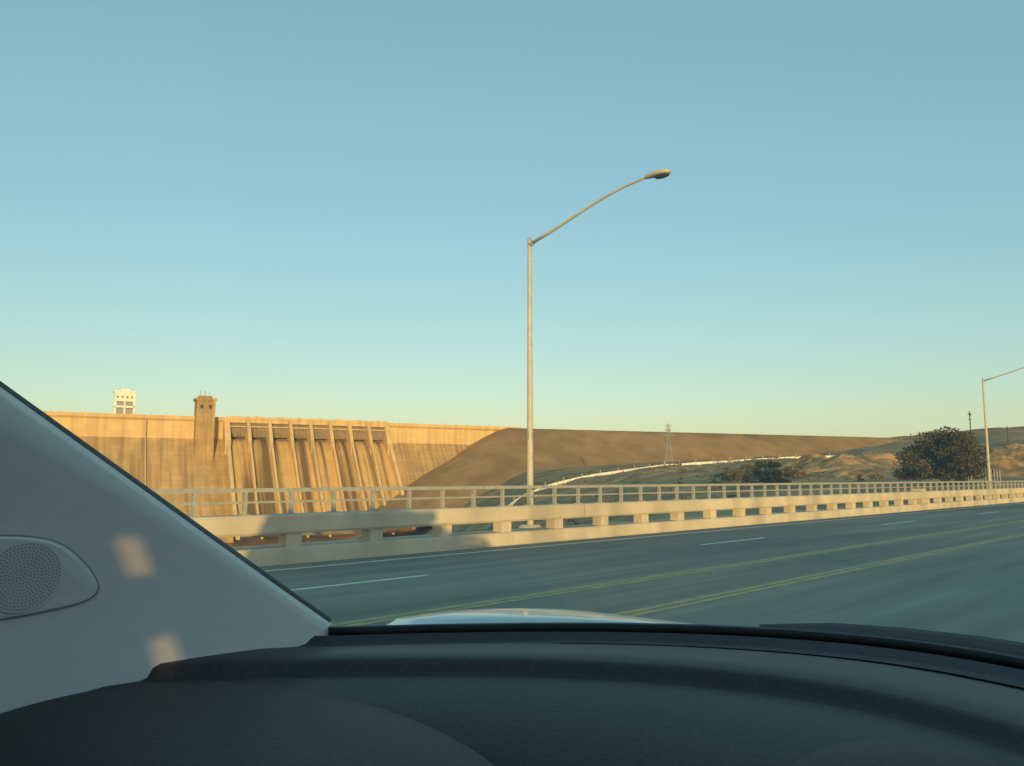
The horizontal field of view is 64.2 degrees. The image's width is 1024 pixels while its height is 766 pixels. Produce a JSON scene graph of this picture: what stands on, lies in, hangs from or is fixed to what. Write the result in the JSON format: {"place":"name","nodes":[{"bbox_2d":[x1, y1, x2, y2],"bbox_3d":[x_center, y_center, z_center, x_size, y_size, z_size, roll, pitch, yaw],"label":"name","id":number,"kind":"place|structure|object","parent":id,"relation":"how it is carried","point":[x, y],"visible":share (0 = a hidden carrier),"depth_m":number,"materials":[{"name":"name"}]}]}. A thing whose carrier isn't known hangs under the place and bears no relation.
{"place":"outdoors","nodes":[
{"label":"outdoors","id":0,"kind":"place"},
{"bbox_2d":[0,0,1023,437],"label":"sky","id":1,"kind":"structure","parent":0,"point":[304,209],"materials":[{"name":"blue"}]},
{"bbox_2d":[322,428,905,539],"bbox_3d":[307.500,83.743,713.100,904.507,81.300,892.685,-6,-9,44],"label":"embankment","id":2,"kind":"structure","parent":0,"point":[498,458],"depth_m":644.42,"materials":[{"name":"soil"}]},
{"bbox_2d":[226,426,1023,546],"bbox_3d":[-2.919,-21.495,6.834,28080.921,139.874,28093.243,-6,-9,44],"label":"ground","id":3,"kind":"structure","parent":0,"point":[996,435],"depth_m":276.18,"materials":[{"name":"brown soil"}]},
{"bbox_2d":[43,390,520,542],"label":"concrete dam","id":4,"kind":"structure","parent":3,"relation":"on","point":[203,447],"depth_m":547.01,"materials":[{"name":"concrete"}]},
{"bbox_2d":[113,388,136,413],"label":"gantry crane","id":5,"kind":"object","parent":4,"relation":"on","point":[125,398],"visible":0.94,"depth_m":527.32,"materials":[{"name":"white paint"}]},
{"bbox_2d":[116,396,132,413],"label":"windows","id":6,"kind":"structure","parent":5,"relation":"in","point":[127,410],"depth_m":526.98,"materials":[{"name":"white glass"}]},
{"bbox_2d":[583,466,714,489],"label":"dirt mound","id":7,"kind":"object","parent":3,"relation":"on","point":[653,472],"visible":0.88,"depth_m":293.44,"materials":[{"name":"beige soil"}]},
{"bbox_2d":[485,455,835,529],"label":"construction barrier","id":8,"kind":"object","parent":3,"relation":"on","point":[599,474],"visible":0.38,"depth_m":358.62,"materials":[{"name":"white concrete"}]},
{"bbox_2d":[664,423,673,463],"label":"transmission tower","id":9,"kind":"structure","parent":3,"relation":"on","point":[670,447],"depth_m":419.42,"materials":[{"name":"metal"}]},
{"bbox_2d":[712,469,743,481],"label":"shrub","id":10,"kind":"object","parent":3,"relation":"on","point":[724,475],"visible":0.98,"depth_m":197.65,"materials":[{"name":"green plant"}]},
{"bbox_2d":[740,460,791,482],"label":"shrub","id":11,"kind":"object","parent":3,"relation":"on","point":[763,476],"visible":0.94,"depth_m":163.21,"materials":[{"name":"green plant"}]},
{"bbox_2d":[533,443,1006,524],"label":"scrub bushes","id":12,"kind":"object","parent":3,"relation":"on","point":[880,477],"visible":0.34,"depth_m":208.75,"materials":[{"name":"green plant"}]},
{"bbox_2d":[781,464,807,478],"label":"shrub","id":13,"kind":"object","parent":3,"relation":"on","point":[789,473],"visible":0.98,"depth_m":183.34,"materials":[{"name":"green plant"}]},
{"bbox_2d":[770,453,895,477],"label":"dirt mound","id":14,"kind":"object","parent":3,"relation":"on","point":[817,463],"visible":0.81,"depth_m":195.91,"materials":[{"name":"beige soil"}]},
{"bbox_2d":[814,468,894,478],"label":"dirt mound","id":15,"kind":"object","parent":3,"relation":"on","point":[840,473],"visible":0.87,"depth_m":174.24,"materials":[{"name":"beige soil"}]},
{"bbox_2d":[853,450,927,464],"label":"dirt mound","id":16,"kind":"object","parent":3,"relation":"on","point":[883,457],"visible":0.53,"depth_m":214.77,"materials":[{"name":"beige soil"}]},
{"bbox_2d":[893,426,993,485],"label":"oak tree","id":17,"kind":"object","parent":3,"relation":"on","point":[949,444],"visible":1,"depth_m":109.49,"materials":[{"name":"green plant"}]},
{"bbox_2d":[968,411,972,458],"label":"utility pole","id":18,"kind":"object","parent":3,"relation":"on","point":[969,414],"visible":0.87,"depth_m":190.06,"materials":[{"name":"brown wood"}]},
{"bbox_2d":[951,468,1000,485],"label":"wire fence","id":19,"kind":"object","parent":3,"relation":"on","point":[986,476],"visible":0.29,"depth_m":104.43,"materials":[{"name":"metal"}]},
{"bbox_2d":[961,443,1023,459],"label":"dirt mound","id":20,"kind":"object","parent":3,"relation":"on","point":[1015,450],"visible":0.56,"depth_m":201.93,"materials":[{"name":"beige soil"}]},
{"bbox_2d":[964,455,1023,477],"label":"dirt mound","id":21,"kind":"object","parent":3,"relation":"on","point":[1007,465],"visible":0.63,"depth_m":144.16,"materials":[{"name":"beige soil"}]},
{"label":"bridge deck","id":22,"kind":"structure","parent":3,"relation":"on","visible":0},
{"bbox_2d":[151,481,1023,566],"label":"bridge barrier","id":23,"kind":"object","parent":22,"relation":"on","point":[290,527],"visible":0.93,"depth_m":18.70,"materials":[{"name":"concrete"}]},
{"bbox_2d":[518,169,670,528],"bbox_3d":[1.890,-0.323,19.333,4.590,8.705,0.600,-6,-9,44],"label":"street lamp","id":24,"kind":"object","parent":22,"relation":"on","point":[661,174],"visible":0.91,"depth_m":20.53,"materials":[{"name":"metal"}]},
{"bbox_2d":[982,367,1023,497],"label":"street lamp","id":25,"kind":"object","parent":22,"relation":"on","point":[987,449],"visible":0.72,"depth_m":50.34,"materials":[{"name":"metal"}]},
{"bbox_2d":[260,502,1023,642],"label":"road","id":26,"kind":"structure","parent":0,"point":[978,590],"depth_m":12.48,"materials":[{"name":"grey asphalt"}]},
{"bbox_2d":[0,381,1023,765],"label":"car","id":27,"kind":"object","parent":26,"relation":"on","point":[142,625],"visible":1,"depth_m":0.98,"materials":[{"name":"plastic"}]},
{"bbox_2d":[266,503,1019,590],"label":"lane marking","id":28,"kind":"object","parent":26,"relation":"on","point":[540,546],"visible":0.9,"depth_m":16.44,"materials":[{"name":"white paint"}]},
{"bbox_2d":[327,520,1023,629],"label":"median marking","id":29,"kind":"object","parent":26,"relation":"on","point":[664,576],"depth_m":11.51,"materials":[{"name":"yellow paint"}]}
]}

